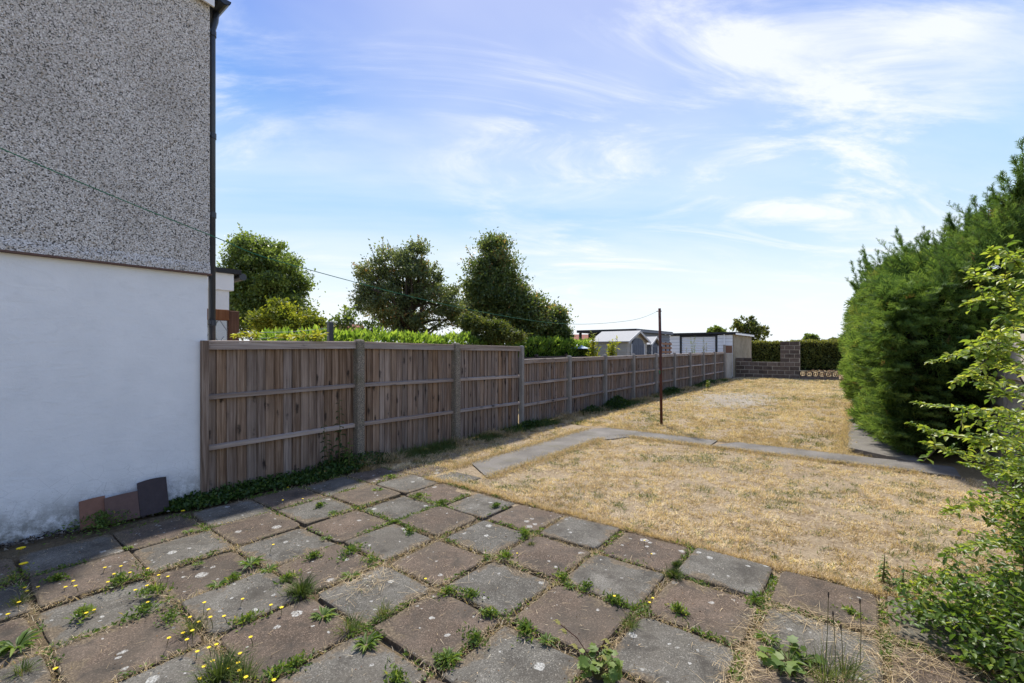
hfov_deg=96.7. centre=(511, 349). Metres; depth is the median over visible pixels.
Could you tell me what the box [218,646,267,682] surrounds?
grass tuft
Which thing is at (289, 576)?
weed patch
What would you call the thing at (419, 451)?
fence foot grass
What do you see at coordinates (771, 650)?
rosette weed
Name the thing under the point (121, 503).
roof tile
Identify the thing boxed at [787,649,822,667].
rosette weed
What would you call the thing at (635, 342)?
door
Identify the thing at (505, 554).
weed patch
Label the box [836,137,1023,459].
cypress hedge
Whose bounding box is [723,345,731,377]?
post
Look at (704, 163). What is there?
sky
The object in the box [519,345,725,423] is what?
fence
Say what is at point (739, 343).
garage
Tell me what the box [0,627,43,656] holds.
rosette weed
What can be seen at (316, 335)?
yellow creeper
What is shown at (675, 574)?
grass tuft
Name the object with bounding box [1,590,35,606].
grass tuft
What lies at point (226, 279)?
lean to
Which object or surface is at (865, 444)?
side path
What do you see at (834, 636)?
plantain stalk
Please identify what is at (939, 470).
cross path
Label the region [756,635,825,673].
leafy seedling
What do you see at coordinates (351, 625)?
grass tuft
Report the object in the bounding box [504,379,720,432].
fence weeds
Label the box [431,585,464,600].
weed patch
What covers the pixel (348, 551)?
weed patch
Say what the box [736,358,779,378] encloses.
block wall
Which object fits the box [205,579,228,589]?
rosette weed
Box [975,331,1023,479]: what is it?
concrete fence
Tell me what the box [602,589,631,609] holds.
weed patch
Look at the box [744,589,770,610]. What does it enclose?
weed patch
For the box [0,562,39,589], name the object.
weed patch
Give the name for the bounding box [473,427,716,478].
path
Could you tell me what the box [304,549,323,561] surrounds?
weed patch
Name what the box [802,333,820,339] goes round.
distant tree
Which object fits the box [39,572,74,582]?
weed patch
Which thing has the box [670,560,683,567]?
grass tuft
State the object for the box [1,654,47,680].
grass tuft
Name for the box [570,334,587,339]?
distant house
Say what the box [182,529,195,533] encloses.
rosette weed
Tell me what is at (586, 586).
weed patch
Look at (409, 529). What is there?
weed patch
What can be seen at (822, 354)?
clipped hedge
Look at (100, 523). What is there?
weed patch
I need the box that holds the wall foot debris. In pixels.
[0,510,169,549]
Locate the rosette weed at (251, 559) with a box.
[238,555,267,569]
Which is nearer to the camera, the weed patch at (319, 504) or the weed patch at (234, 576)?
the weed patch at (234, 576)
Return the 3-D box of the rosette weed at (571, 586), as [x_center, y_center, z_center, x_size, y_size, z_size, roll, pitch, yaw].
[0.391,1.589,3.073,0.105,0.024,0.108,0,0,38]
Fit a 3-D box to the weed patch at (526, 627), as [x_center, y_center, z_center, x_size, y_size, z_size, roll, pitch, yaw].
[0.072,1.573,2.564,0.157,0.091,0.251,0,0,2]
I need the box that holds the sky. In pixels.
[216,0,1023,349]
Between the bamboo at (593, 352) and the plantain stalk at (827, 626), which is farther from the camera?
the bamboo at (593, 352)
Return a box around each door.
[632,338,637,354]
[638,338,643,354]
[682,337,714,373]
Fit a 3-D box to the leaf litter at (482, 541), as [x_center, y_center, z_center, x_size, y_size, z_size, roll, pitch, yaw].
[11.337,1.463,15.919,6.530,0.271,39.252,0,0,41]
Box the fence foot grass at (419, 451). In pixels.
[347,377,738,471]
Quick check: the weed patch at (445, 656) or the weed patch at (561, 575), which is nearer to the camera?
the weed patch at (445, 656)
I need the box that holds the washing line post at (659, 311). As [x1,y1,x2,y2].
[656,308,662,423]
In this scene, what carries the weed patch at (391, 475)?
on the patio
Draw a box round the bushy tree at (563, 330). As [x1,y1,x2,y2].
[533,301,578,344]
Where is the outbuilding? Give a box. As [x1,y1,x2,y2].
[577,329,672,353]
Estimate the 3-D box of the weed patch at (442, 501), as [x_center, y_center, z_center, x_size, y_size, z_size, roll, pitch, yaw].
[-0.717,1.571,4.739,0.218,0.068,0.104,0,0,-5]
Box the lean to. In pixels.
[207,267,246,309]
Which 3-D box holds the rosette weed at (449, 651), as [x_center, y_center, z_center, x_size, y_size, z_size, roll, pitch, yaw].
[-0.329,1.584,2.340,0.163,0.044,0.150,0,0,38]
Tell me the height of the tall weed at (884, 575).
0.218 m
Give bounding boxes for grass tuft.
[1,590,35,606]
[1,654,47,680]
[161,609,214,638]
[181,643,258,682]
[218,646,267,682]
[277,572,321,601]
[323,607,369,637]
[369,596,397,620]
[470,630,487,645]
[619,610,643,631]
[663,563,685,580]
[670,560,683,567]
[775,633,872,682]
[819,642,890,682]
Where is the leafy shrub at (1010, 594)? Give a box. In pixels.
[880,234,1023,682]
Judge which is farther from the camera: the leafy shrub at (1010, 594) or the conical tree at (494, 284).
the conical tree at (494, 284)
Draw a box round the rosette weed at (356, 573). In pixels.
[338,571,360,580]
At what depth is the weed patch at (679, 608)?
2.76 m
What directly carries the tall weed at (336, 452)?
on the patio
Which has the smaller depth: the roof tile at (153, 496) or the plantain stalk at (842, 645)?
the plantain stalk at (842, 645)
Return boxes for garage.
[666,332,753,376]
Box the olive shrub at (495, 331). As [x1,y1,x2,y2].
[455,309,532,347]
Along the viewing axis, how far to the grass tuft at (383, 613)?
2.75 m
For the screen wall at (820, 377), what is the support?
on the lawn at (642, 422)
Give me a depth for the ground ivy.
5.31 m
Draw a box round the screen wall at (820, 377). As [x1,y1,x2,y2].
[800,371,838,379]
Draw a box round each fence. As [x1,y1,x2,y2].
[200,339,520,492]
[518,354,590,397]
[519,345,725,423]
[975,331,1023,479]
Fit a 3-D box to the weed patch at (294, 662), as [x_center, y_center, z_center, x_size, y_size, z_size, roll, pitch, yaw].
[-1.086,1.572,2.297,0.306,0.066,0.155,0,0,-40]
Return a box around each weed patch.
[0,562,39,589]
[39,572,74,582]
[42,508,158,544]
[65,602,96,623]
[101,569,134,593]
[116,597,169,625]
[125,582,189,598]
[153,602,186,627]
[223,571,241,584]
[225,606,272,632]
[248,655,306,682]
[264,648,325,681]
[272,567,311,585]
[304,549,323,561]
[313,501,327,509]
[328,541,366,565]
[359,547,383,567]
[380,474,403,479]
[383,657,410,682]
[403,525,415,535]
[408,492,431,497]
[424,648,459,671]
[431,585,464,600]
[436,499,451,504]
[451,586,488,600]
[456,621,489,654]
[473,606,509,619]
[490,502,501,507]
[491,548,517,560]
[511,616,536,645]
[514,527,532,540]
[547,567,573,588]
[575,578,598,596]
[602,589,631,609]
[665,601,690,619]
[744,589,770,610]
[830,602,871,620]
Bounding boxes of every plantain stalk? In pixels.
[825,592,829,661]
[832,611,835,672]
[840,624,842,672]
[859,598,860,662]
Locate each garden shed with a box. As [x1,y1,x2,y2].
[589,330,650,355]
[647,336,658,354]
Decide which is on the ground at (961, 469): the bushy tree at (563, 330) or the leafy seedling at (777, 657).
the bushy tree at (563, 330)
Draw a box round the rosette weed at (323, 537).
[320,535,331,540]
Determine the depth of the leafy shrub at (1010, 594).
2.35 m
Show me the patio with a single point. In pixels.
(287, 633)
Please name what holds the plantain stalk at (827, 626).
on the patio
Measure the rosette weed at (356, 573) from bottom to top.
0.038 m
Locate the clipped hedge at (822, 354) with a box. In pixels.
[751,338,843,370]
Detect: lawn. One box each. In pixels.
[375,426,1023,635]
[549,377,848,450]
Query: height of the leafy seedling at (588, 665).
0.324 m
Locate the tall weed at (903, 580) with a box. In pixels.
[881,572,909,593]
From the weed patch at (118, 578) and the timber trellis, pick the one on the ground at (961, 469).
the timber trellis
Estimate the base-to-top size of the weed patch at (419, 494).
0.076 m
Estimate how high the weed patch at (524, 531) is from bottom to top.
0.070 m
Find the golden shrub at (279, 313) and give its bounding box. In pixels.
[239,294,335,339]
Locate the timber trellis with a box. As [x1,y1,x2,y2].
[662,342,671,353]
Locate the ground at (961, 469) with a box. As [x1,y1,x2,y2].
[497,370,1020,609]
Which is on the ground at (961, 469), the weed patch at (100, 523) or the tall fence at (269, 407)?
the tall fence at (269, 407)
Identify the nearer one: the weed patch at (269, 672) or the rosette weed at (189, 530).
the weed patch at (269, 672)
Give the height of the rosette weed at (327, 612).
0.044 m
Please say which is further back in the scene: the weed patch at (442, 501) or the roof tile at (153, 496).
the weed patch at (442, 501)
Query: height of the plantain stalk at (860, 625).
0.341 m
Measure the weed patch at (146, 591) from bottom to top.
0.074 m
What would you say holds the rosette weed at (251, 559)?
on the patio
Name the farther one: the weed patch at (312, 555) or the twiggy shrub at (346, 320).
the twiggy shrub at (346, 320)
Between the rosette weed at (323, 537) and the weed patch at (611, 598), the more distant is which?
the rosette weed at (323, 537)
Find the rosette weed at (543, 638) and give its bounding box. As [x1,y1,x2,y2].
[537,632,558,647]
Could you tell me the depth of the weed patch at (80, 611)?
2.72 m
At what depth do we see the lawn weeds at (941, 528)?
4.95 m
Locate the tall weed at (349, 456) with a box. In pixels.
[339,438,354,467]
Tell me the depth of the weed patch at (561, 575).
3.15 m
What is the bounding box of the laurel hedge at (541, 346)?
[255,323,591,398]
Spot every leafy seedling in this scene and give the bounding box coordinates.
[554,619,623,682]
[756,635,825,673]
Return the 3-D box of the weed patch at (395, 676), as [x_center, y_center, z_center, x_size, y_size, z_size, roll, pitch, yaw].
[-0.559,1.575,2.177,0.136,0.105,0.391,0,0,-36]
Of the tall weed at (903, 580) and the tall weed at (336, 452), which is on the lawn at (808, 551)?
the tall weed at (903, 580)
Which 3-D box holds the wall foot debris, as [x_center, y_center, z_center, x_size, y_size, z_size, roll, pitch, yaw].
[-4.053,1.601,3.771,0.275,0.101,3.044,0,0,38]
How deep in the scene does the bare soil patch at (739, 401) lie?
14.00 m
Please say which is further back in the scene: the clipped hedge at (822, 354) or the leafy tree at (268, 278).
the clipped hedge at (822, 354)
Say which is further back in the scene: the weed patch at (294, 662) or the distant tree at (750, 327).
the distant tree at (750, 327)
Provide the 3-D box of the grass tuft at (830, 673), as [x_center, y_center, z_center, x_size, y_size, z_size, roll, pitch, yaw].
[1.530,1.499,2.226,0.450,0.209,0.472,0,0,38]
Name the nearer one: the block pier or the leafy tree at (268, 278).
the leafy tree at (268, 278)
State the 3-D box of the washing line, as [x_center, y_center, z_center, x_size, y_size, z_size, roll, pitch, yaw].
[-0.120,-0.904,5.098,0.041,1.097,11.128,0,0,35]
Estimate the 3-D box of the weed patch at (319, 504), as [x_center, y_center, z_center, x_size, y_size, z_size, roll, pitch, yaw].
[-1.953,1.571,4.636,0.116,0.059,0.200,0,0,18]
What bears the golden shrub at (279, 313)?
on the ground at (961, 469)
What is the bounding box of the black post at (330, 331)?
[327,321,333,340]
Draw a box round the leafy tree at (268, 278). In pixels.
[216,222,325,340]
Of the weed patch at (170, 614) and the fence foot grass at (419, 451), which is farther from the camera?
the fence foot grass at (419, 451)
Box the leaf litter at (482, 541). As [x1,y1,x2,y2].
[0,369,945,682]
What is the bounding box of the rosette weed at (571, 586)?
[563,581,576,588]
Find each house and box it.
[0,0,230,546]
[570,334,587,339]
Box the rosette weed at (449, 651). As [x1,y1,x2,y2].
[433,646,462,670]
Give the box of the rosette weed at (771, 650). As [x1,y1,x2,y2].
[763,646,809,679]
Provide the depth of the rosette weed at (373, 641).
2.47 m
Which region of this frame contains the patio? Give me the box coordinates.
[0,464,1022,682]
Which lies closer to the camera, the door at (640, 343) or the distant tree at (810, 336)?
the door at (640, 343)
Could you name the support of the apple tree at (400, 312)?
on the ground at (961, 469)
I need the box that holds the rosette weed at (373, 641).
[352,631,382,653]
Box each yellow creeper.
[231,329,263,340]
[268,328,327,340]
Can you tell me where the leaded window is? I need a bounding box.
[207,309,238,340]
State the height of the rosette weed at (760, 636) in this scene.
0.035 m
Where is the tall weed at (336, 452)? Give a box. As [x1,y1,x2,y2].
[320,400,347,466]
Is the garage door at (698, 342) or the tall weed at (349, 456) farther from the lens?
the garage door at (698, 342)
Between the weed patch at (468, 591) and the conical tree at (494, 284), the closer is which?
the weed patch at (468, 591)
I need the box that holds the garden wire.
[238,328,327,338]
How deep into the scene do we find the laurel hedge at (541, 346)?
12.05 m
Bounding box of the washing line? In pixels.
[0,148,654,323]
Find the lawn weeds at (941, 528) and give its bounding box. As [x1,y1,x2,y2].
[419,389,1017,581]
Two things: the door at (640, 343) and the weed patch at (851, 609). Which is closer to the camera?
the weed patch at (851, 609)
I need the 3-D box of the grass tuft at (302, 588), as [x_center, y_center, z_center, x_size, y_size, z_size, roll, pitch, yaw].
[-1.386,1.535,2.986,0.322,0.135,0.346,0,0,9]
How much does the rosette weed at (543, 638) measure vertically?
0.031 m
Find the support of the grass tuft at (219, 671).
on the patio
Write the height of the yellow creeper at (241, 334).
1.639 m
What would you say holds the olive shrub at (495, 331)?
on the ground at (961, 469)
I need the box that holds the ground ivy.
[149,450,397,515]
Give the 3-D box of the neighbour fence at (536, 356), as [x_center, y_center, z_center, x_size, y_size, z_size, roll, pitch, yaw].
[-0.320,0.875,13.642,0.100,1.450,15.190,0,0,38]
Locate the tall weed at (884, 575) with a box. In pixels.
[874,555,904,586]
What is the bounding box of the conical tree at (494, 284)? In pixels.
[451,227,561,336]
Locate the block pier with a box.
[780,341,799,378]
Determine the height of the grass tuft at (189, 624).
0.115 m
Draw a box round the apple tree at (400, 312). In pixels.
[348,234,474,341]
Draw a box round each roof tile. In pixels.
[79,496,105,529]
[104,491,139,524]
[137,477,168,516]
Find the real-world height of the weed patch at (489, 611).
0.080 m
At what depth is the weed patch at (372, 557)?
3.42 m
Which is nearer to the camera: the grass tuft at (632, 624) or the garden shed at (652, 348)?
the grass tuft at (632, 624)
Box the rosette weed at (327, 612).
[309,605,338,622]
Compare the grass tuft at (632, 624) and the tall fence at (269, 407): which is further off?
the tall fence at (269, 407)
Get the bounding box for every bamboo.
[586,331,601,356]
[606,335,620,355]
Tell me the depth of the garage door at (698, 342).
25.92 m
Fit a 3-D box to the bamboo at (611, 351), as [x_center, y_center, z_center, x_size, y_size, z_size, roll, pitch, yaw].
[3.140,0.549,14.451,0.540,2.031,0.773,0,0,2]
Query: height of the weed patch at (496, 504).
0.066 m
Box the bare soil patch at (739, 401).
[687,392,777,408]
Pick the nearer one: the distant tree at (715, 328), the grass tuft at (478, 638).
the grass tuft at (478, 638)
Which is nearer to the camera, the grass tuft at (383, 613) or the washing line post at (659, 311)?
the grass tuft at (383, 613)
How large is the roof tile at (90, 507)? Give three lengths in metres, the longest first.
0.256 x 0.177 x 0.020 m
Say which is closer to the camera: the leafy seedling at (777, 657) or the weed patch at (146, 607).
the leafy seedling at (777, 657)
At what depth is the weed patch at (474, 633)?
2.49 m
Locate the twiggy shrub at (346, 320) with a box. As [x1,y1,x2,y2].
[328,304,390,331]
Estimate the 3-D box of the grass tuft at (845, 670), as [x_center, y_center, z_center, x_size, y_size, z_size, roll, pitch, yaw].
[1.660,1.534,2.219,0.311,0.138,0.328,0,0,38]
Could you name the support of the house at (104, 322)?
on the ground at (961, 469)
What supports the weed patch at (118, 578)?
on the patio
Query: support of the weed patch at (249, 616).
on the patio
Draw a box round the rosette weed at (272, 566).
[259,563,277,572]
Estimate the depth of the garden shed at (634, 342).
17.62 m
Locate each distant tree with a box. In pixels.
[706,324,726,331]
[726,315,772,340]
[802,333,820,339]
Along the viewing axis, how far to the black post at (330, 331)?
8.17 m
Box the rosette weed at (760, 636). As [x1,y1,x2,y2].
[753,629,781,646]
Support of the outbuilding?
on the ground at (961, 469)
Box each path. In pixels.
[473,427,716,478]
[716,442,960,478]
[847,422,919,462]
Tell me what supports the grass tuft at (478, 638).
on the patio

